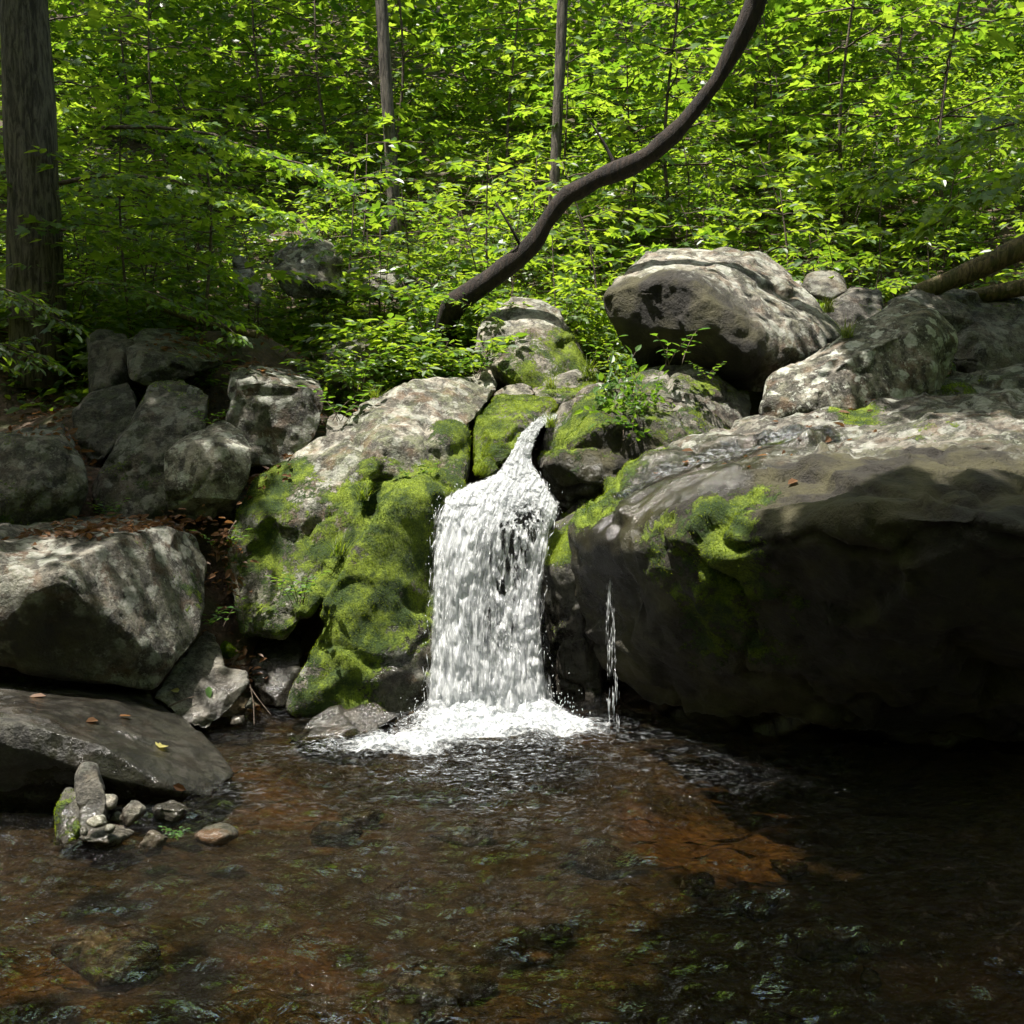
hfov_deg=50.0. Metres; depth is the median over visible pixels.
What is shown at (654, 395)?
creeper
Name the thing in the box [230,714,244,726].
stone
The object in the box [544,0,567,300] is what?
tree
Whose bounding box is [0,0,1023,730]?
ground
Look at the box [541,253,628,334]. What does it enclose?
shrub
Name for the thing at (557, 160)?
sapling
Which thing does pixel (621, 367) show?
bush
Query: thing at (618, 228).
sapling
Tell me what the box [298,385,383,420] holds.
leafy herb
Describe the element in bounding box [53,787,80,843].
mossy stone
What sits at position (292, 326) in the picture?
shrub
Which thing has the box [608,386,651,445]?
creeper
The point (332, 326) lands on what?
undergrowth plant
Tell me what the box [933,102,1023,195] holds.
shrub
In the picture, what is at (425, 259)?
shrub
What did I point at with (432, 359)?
undergrowth plant
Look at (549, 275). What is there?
shrub
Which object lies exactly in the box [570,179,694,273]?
shrub
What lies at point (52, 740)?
boulder
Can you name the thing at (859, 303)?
boulder
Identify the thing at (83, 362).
undergrowth plant
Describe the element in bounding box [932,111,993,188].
sapling
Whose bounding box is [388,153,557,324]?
sapling
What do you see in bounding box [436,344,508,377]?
leafy herb
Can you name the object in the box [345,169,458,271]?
shrub
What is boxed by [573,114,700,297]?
sapling
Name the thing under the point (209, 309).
shrub
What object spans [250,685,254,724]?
twig
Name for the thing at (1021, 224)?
shrub
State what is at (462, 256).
shrub
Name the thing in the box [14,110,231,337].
sapling
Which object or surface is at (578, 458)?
boulder
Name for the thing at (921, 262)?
sapling
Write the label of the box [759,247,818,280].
shrub
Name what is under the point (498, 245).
sapling
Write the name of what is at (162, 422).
boulder
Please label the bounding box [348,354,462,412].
bush
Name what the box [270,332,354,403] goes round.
undergrowth plant
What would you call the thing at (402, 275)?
shrub
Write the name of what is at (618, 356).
undergrowth plant
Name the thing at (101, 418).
boulder
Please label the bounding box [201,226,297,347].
sapling
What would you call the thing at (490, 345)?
undergrowth plant
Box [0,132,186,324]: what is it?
sapling
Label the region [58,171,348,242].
leafy bough
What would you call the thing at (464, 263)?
shrub
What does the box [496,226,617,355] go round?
sapling
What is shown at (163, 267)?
shrub
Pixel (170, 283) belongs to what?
undergrowth plant
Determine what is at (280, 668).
boulder
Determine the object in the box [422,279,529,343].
shrub
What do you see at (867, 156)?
sapling
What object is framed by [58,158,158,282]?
shrub
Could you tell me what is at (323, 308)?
shrub
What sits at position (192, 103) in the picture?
young tree
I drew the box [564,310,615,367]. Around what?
undergrowth plant
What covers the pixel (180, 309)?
leafy bough
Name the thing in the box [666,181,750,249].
sapling
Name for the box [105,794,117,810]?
stone
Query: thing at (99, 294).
shrub
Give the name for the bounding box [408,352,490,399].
undergrowth plant
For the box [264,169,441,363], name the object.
sapling
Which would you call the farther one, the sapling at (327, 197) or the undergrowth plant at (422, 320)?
the sapling at (327, 197)
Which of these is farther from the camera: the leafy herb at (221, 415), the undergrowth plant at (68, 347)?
the undergrowth plant at (68, 347)
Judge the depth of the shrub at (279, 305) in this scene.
14.38 m
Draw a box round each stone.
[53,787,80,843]
[74,761,107,835]
[79,824,133,847]
[80,827,87,835]
[86,815,107,827]
[104,824,115,833]
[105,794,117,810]
[110,811,121,822]
[119,800,146,826]
[138,830,167,846]
[152,800,188,821]
[194,822,238,843]
[220,641,236,658]
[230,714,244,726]
[245,697,252,708]
[326,413,347,434]
[494,383,533,395]
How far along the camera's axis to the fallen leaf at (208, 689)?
7.05 m
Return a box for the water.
[0,682,1023,1023]
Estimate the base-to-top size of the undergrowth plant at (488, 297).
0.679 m
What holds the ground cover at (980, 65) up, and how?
on the ground at (264, 354)
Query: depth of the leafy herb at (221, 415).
8.33 m
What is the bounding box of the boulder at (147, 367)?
[126,328,222,385]
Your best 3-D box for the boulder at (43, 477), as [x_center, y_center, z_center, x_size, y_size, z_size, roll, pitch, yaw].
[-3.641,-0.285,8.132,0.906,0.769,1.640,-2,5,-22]
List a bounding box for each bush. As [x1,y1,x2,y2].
[279,349,405,427]
[290,318,411,403]
[327,336,425,416]
[338,319,463,398]
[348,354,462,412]
[354,281,476,366]
[386,343,500,409]
[431,292,532,362]
[556,299,625,375]
[582,328,641,383]
[587,356,637,382]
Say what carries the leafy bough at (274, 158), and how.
attached to the sapling at (154, 223)
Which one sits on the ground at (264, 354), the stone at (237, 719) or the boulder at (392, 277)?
the boulder at (392, 277)
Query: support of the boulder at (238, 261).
on the ground at (264, 354)
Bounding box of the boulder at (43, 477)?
[0,421,88,524]
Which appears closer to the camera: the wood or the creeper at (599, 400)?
the creeper at (599, 400)
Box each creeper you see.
[574,357,647,420]
[589,374,649,427]
[593,345,642,392]
[593,365,633,404]
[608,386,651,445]
[618,365,668,413]
[624,345,674,407]
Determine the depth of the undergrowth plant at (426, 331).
10.55 m
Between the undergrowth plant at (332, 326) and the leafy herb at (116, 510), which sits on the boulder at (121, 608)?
the leafy herb at (116, 510)
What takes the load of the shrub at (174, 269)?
on the ground at (264, 354)
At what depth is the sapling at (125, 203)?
12.30 m
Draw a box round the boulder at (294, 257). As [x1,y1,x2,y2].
[273,238,343,298]
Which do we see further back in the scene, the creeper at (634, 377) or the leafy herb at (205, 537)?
the creeper at (634, 377)
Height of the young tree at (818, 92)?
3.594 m
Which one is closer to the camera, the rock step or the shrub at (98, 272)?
the rock step
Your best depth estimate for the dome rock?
9.92 m
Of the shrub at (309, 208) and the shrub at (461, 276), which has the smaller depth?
the shrub at (461, 276)
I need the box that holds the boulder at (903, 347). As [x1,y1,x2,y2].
[759,296,957,417]
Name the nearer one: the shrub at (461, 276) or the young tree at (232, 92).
the shrub at (461, 276)
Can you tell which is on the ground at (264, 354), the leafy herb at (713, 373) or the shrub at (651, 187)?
the shrub at (651, 187)
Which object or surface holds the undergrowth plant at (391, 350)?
on the ground at (264, 354)
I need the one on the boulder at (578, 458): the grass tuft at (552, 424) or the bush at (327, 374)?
the grass tuft at (552, 424)
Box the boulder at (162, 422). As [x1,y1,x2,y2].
[92,379,208,518]
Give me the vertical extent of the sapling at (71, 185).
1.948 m
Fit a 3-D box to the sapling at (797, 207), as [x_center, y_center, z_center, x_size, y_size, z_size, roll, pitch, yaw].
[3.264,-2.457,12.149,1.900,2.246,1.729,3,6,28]
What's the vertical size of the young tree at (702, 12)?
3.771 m
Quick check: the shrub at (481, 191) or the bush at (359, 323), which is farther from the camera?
the shrub at (481, 191)
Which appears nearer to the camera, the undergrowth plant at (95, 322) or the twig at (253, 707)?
the twig at (253, 707)
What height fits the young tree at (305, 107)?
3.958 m
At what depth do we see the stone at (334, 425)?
8.88 m
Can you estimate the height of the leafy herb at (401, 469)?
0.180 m
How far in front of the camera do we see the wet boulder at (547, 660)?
8.02 m
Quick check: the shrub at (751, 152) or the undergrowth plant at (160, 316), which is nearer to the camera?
the undergrowth plant at (160, 316)
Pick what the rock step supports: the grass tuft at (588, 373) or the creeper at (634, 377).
the grass tuft at (588, 373)
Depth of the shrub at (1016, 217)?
14.57 m
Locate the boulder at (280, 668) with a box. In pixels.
[248,632,301,707]
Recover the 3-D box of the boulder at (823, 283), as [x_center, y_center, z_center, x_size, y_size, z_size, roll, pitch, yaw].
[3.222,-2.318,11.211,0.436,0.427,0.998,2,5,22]
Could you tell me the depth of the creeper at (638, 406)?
8.24 m
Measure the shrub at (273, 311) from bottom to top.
1.748 m
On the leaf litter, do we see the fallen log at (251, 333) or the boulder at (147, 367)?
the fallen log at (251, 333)
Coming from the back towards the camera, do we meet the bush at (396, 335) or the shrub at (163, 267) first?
the shrub at (163, 267)
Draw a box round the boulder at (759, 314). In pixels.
[603,247,841,391]
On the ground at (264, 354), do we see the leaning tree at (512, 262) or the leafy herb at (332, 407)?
the leaning tree at (512, 262)
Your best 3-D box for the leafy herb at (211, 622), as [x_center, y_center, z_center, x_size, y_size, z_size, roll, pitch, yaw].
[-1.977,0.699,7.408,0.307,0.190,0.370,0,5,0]
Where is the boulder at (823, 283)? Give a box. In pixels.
[803,269,846,300]
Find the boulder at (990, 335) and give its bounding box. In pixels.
[888,289,1023,372]
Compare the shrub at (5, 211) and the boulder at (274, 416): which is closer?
the boulder at (274, 416)
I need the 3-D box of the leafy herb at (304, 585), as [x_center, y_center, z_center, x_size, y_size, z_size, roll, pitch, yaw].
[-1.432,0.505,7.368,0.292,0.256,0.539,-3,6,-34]
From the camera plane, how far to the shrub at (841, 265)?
11.37 m
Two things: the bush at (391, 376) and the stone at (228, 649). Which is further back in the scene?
the bush at (391, 376)
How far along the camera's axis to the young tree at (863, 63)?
19.37 m
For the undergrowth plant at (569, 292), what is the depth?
10.64 m
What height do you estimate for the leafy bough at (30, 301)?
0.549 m
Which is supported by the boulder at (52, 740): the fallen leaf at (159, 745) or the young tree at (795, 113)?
the fallen leaf at (159, 745)
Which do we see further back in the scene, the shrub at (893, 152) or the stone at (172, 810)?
the shrub at (893, 152)
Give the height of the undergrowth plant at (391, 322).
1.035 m
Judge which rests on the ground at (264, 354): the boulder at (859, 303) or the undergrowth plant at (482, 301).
the undergrowth plant at (482, 301)
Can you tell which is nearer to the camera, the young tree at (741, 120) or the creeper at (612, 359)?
the creeper at (612, 359)
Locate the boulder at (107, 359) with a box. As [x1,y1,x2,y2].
[85,329,134,392]
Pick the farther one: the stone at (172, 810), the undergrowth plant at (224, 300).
the undergrowth plant at (224, 300)
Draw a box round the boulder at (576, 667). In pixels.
[541,498,602,701]
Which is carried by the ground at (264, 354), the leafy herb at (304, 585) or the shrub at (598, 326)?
the shrub at (598, 326)
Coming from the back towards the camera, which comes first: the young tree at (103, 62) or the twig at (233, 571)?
the young tree at (103, 62)
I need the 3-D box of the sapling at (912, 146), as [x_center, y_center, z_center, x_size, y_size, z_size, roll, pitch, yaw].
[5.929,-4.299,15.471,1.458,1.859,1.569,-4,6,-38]
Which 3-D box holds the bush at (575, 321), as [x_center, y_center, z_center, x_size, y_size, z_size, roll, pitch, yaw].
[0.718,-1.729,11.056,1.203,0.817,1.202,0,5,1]
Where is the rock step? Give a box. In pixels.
[533,368,605,413]
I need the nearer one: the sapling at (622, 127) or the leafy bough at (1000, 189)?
the leafy bough at (1000, 189)
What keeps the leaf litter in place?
on the ground at (264, 354)
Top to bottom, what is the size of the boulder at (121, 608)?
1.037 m
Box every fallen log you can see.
[135,300,257,337]
[911,234,1023,294]
[968,279,1023,300]
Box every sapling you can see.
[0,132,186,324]
[0,141,138,346]
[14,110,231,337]
[59,183,134,301]
[61,211,125,315]
[69,200,223,349]
[87,181,230,317]
[96,71,341,330]
[118,198,253,325]
[129,221,243,318]
[153,160,300,324]
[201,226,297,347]
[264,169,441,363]
[295,137,435,302]
[300,163,391,274]
[305,227,425,342]
[311,189,466,348]
[313,152,454,338]
[371,217,460,321]
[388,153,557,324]
[407,226,509,324]
[438,170,581,305]
[472,157,601,307]
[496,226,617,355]
[516,207,629,312]
[520,162,668,371]
[545,182,682,304]
[561,150,649,285]
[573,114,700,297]
[622,89,739,248]
[622,202,735,366]
[651,80,747,215]
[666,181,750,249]
[694,150,881,302]
[709,188,801,275]
[716,70,847,231]
[730,190,843,310]
[802,162,953,307]
[806,110,897,206]
[829,138,918,231]
[870,143,976,259]
[870,237,982,290]
[876,129,1023,295]
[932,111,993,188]
[942,140,1023,241]
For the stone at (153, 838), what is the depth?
5.06 m
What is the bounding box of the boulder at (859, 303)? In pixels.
[826,286,882,333]
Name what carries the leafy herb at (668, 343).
on the boulder at (759, 314)
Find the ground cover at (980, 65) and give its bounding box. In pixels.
[0,11,1023,417]
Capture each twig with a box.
[169,696,195,706]
[226,520,244,630]
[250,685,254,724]
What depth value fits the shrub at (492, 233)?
13.77 m
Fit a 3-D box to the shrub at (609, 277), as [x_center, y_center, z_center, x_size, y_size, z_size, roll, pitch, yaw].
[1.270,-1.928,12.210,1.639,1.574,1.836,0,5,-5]
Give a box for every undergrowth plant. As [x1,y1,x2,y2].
[0,296,89,354]
[0,308,128,414]
[55,332,143,400]
[70,298,125,344]
[104,277,215,335]
[136,301,202,328]
[143,329,244,393]
[163,279,258,332]
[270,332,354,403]
[304,325,428,388]
[308,313,466,401]
[313,352,420,422]
[313,361,399,405]
[354,353,436,401]
[366,347,429,398]
[367,342,484,400]
[388,310,476,378]
[405,313,481,366]
[408,332,528,407]
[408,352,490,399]
[414,293,509,351]
[429,289,508,347]
[543,273,620,348]
[547,296,601,354]
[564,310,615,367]
[571,316,626,364]
[580,322,631,375]
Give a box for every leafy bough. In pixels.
[0,287,89,341]
[0,341,74,377]
[54,222,265,302]
[57,275,263,347]
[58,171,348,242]
[98,108,370,212]
[831,108,1023,205]
[898,162,1023,247]
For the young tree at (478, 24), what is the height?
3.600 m
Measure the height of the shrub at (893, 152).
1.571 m
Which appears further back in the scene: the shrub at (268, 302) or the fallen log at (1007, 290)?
the shrub at (268, 302)
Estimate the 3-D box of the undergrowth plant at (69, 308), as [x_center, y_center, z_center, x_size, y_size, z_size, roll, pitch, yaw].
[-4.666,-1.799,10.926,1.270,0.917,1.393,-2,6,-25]
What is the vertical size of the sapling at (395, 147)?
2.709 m
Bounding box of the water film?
[610,423,840,497]
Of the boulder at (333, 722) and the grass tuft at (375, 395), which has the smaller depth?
the boulder at (333, 722)
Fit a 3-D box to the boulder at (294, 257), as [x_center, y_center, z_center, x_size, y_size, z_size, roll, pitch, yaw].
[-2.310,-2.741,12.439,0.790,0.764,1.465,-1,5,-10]
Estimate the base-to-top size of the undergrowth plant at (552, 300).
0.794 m
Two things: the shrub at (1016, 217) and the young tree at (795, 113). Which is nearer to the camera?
the shrub at (1016, 217)
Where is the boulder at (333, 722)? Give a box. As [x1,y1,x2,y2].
[287,702,396,738]
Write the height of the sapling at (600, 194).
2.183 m
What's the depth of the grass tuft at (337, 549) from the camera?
7.60 m
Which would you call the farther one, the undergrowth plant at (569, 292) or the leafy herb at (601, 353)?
the undergrowth plant at (569, 292)
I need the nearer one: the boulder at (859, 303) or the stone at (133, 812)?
the stone at (133, 812)
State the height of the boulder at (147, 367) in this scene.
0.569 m
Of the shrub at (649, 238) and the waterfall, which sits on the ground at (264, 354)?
the shrub at (649, 238)
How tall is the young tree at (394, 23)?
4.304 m
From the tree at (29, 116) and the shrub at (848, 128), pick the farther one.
the shrub at (848, 128)
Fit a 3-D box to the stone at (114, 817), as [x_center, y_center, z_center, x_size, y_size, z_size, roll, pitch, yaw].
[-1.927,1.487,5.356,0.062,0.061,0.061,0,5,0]
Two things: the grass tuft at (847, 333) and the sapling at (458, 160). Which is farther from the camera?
the sapling at (458, 160)
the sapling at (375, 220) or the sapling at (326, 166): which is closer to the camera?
the sapling at (375, 220)
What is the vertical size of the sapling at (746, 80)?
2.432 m
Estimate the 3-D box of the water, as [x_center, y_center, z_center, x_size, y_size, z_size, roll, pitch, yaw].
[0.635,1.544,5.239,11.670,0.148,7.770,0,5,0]
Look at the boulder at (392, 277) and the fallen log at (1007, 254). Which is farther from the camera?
the boulder at (392, 277)
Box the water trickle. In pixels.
[606,579,619,729]
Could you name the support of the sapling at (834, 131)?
on the ground at (264, 354)
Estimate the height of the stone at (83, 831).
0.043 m
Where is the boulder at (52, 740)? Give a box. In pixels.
[0,674,233,808]
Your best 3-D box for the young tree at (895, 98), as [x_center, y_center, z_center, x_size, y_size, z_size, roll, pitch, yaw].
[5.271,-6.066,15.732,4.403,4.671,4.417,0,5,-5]
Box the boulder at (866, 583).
[567,364,1023,749]
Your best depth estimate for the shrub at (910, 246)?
13.78 m
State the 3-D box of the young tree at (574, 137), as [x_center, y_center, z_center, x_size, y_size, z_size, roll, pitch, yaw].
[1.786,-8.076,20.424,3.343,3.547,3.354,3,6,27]
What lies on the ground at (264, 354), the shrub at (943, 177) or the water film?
the shrub at (943, 177)
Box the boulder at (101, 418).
[72,383,137,462]
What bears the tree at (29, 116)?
on the ground at (264, 354)
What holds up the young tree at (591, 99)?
on the ground at (264, 354)
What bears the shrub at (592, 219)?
on the ground at (264, 354)
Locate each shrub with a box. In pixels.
[0,153,98,265]
[0,181,173,360]
[0,197,100,287]
[0,262,143,381]
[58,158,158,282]
[63,244,139,323]
[66,268,198,323]
[85,207,246,331]
[124,235,247,316]
[126,204,292,341]
[140,281,260,322]
[164,219,341,349]
[232,233,397,358]
[247,265,346,341]
[254,211,378,304]
[260,146,382,255]
[263,246,447,362]
[274,263,377,344]
[274,286,384,358]
[336,270,479,351]
[340,225,496,349]
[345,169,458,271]
[386,244,503,342]
[407,193,548,298]
[408,179,510,268]
[412,209,589,340]
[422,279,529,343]
[452,152,588,256]
[472,223,613,334]
[514,231,628,329]
[526,178,638,274]
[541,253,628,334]
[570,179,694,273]
[573,173,660,243]
[575,299,635,371]
[577,263,633,383]
[596,162,680,213]
[604,216,694,275]
[620,166,704,248]
[658,115,805,245]
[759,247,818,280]
[777,135,917,264]
[779,187,901,285]
[780,224,939,307]
[783,114,905,248]
[808,119,898,209]
[821,249,902,301]
[852,119,944,221]
[864,213,988,308]
[882,267,960,305]
[899,120,998,224]
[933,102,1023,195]
[969,219,1023,277]
[1009,187,1023,279]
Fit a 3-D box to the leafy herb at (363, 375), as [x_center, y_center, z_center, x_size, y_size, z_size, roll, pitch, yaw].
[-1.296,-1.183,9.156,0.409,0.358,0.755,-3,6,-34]
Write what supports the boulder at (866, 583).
on the ground at (264, 354)
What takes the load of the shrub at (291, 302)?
on the ground at (264, 354)
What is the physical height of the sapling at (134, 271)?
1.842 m
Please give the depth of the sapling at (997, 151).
15.66 m
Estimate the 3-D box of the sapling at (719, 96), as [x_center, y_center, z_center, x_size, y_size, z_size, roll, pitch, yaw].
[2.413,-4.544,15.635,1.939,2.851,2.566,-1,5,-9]
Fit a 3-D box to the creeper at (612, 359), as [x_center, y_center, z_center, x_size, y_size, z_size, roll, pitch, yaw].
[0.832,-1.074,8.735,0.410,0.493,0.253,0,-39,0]
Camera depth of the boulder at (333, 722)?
7.03 m
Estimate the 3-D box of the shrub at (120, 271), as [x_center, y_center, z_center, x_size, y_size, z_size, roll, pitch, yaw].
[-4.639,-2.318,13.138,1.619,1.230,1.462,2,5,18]
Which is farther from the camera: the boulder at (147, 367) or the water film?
the boulder at (147, 367)
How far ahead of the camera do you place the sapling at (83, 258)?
11.96 m
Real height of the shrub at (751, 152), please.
1.884 m
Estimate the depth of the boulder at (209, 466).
7.96 m
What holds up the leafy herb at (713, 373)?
on the boulder at (578, 458)
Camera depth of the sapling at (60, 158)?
10.43 m
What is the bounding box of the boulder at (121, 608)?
[0,516,206,689]
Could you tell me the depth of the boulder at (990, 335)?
9.87 m
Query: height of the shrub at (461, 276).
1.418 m
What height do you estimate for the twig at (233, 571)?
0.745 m
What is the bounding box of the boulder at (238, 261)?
[232,255,261,307]
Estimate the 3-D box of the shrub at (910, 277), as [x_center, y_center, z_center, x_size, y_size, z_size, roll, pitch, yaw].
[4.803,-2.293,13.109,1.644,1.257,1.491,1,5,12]
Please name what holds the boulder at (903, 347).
on the boulder at (866, 583)
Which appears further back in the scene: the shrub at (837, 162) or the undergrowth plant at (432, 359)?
the shrub at (837, 162)
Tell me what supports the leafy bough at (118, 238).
attached to the sapling at (63, 143)
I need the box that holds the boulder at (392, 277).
[362,272,430,300]
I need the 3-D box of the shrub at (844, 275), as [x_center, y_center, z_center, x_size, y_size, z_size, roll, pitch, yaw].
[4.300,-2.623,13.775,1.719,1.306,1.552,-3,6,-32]
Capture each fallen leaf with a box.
[30,693,45,696]
[86,717,97,721]
[155,742,168,746]
[173,783,185,790]
[205,686,211,698]
[788,478,797,483]
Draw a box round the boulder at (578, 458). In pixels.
[538,363,751,508]
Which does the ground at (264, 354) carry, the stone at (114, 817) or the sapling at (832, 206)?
the sapling at (832, 206)
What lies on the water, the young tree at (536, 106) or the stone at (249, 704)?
the stone at (249, 704)
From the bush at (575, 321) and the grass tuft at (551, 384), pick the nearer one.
the grass tuft at (551, 384)
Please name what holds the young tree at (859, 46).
on the ground at (264, 354)
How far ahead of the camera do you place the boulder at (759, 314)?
9.42 m
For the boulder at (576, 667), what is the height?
1.661 m
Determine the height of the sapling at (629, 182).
2.720 m
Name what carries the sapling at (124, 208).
on the ground at (264, 354)
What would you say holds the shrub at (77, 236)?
on the ground at (264, 354)
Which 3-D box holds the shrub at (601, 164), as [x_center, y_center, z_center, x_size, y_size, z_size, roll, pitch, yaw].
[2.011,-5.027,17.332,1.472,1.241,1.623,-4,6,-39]
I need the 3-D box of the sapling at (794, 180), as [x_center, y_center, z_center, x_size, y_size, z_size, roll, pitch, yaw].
[3.372,-3.258,13.942,2.495,2.588,2.262,2,6,25]
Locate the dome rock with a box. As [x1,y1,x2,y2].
[475,297,589,387]
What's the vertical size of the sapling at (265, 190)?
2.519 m
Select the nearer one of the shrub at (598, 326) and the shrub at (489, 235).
the shrub at (598, 326)
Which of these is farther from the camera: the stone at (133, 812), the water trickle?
the water trickle
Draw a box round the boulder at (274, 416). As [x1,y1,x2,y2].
[225,365,323,467]
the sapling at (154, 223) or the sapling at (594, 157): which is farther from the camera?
the sapling at (594, 157)
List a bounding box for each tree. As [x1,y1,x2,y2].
[0,0,67,388]
[0,0,190,190]
[51,0,212,145]
[66,0,288,198]
[164,0,378,181]
[228,0,459,204]
[271,0,505,195]
[375,0,402,250]
[418,0,614,203]
[432,0,766,347]
[443,45,670,255]
[537,48,735,255]
[539,0,671,159]
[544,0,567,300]
[569,0,849,282]
[580,0,738,178]
[627,0,861,152]
[662,0,875,192]
[707,0,1010,240]
[755,1,935,164]
[807,0,1017,197]
[809,0,1023,270]
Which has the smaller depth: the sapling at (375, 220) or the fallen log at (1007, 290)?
the fallen log at (1007, 290)
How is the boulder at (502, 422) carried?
on the ground at (264, 354)
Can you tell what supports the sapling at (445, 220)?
on the ground at (264, 354)
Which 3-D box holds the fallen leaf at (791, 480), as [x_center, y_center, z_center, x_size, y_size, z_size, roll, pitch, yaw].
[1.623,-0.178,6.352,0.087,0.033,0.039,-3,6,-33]
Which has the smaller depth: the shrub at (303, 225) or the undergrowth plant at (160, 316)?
the undergrowth plant at (160, 316)
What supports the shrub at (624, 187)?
on the ground at (264, 354)
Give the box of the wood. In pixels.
[0,0,1023,155]
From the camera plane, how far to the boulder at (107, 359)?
9.32 m
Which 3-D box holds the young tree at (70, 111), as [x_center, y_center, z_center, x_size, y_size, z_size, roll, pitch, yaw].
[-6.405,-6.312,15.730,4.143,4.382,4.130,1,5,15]
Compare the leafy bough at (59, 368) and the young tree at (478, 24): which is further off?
the young tree at (478, 24)
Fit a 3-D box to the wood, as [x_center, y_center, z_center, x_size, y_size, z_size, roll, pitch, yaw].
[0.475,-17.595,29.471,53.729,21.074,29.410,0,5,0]
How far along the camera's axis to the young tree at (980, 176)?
15.16 m
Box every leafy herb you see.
[88,498,129,516]
[159,826,189,842]
[180,406,233,427]
[192,525,252,556]
[202,598,244,629]
[263,571,330,605]
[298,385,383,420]
[316,347,392,391]
[392,463,438,476]
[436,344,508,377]
[581,335,626,365]
[651,327,709,366]
[687,361,725,380]
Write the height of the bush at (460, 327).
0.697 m
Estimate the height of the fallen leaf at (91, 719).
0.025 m
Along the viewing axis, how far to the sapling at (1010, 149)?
13.97 m
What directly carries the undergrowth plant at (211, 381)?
on the ground at (264, 354)
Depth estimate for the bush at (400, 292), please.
10.79 m
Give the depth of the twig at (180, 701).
6.89 m
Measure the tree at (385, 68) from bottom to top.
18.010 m
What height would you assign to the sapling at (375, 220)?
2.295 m
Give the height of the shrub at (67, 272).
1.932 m
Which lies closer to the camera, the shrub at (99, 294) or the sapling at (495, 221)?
the shrub at (99, 294)
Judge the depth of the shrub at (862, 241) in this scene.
14.62 m
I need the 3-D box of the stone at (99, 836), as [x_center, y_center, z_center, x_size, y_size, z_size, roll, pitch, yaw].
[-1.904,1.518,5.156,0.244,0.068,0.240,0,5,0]
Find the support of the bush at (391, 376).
on the ground at (264, 354)
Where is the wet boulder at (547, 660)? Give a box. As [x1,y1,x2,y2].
[482,500,553,688]
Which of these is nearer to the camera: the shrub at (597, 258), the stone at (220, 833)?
the stone at (220, 833)
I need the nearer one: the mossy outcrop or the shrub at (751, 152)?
the mossy outcrop
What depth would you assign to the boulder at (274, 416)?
8.76 m
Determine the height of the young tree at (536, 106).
3.322 m
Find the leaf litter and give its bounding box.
[1,325,950,705]
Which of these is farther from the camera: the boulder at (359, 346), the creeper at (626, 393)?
the boulder at (359, 346)
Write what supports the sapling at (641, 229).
on the ground at (264, 354)
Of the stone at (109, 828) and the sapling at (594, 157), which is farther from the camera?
the sapling at (594, 157)
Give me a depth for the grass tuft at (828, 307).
9.96 m
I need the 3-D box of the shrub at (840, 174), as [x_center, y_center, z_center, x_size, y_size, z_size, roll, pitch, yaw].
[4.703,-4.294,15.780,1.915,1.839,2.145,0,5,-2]
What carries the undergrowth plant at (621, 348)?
on the ground at (264, 354)
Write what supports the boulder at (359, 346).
on the ground at (264, 354)
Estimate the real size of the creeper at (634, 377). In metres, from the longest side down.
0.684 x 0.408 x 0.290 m
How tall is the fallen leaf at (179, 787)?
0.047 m
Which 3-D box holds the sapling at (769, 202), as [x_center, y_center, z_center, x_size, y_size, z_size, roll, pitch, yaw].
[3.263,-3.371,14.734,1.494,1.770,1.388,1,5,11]
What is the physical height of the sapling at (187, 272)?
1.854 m
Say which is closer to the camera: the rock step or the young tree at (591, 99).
the rock step
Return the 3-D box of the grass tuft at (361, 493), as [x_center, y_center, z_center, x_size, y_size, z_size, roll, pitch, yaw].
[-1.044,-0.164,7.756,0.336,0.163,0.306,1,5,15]
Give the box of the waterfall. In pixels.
[309,414,606,800]
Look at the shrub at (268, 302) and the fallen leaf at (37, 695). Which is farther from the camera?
the shrub at (268, 302)
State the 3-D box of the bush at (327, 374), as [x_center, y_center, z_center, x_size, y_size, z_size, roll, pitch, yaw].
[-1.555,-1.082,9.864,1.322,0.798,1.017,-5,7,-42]
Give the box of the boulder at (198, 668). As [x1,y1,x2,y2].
[155,631,249,729]
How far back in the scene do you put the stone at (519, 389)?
9.30 m
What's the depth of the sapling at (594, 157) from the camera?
15.27 m
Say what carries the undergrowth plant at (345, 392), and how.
on the ground at (264, 354)
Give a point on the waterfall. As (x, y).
(480, 687)
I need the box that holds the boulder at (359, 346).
[322,338,380,388]
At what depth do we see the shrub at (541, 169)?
16.08 m
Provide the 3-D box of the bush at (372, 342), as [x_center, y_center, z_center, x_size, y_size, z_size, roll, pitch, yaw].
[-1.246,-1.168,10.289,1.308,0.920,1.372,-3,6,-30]
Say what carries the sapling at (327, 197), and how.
on the ground at (264, 354)
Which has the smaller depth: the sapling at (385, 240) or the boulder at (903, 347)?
the boulder at (903, 347)
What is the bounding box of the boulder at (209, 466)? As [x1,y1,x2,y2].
[164,420,251,520]
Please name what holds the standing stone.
on the water
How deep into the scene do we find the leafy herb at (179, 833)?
5.04 m
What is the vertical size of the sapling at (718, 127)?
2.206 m
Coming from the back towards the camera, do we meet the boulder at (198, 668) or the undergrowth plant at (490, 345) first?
the undergrowth plant at (490, 345)
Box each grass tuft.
[316,525,354,556]
[347,482,393,499]
[362,380,387,399]
[536,411,565,427]
[541,372,560,388]
[574,354,601,376]
[815,294,840,312]
[815,318,857,338]
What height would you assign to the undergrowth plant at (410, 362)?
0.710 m
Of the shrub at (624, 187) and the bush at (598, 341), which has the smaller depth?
the bush at (598, 341)
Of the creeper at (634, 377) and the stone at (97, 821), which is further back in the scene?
the creeper at (634, 377)
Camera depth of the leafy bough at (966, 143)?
9.23 m
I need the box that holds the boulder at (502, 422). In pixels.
[472,393,557,477]
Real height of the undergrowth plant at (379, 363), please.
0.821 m
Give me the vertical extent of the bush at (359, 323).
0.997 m
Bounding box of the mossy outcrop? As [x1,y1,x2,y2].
[225,370,496,717]

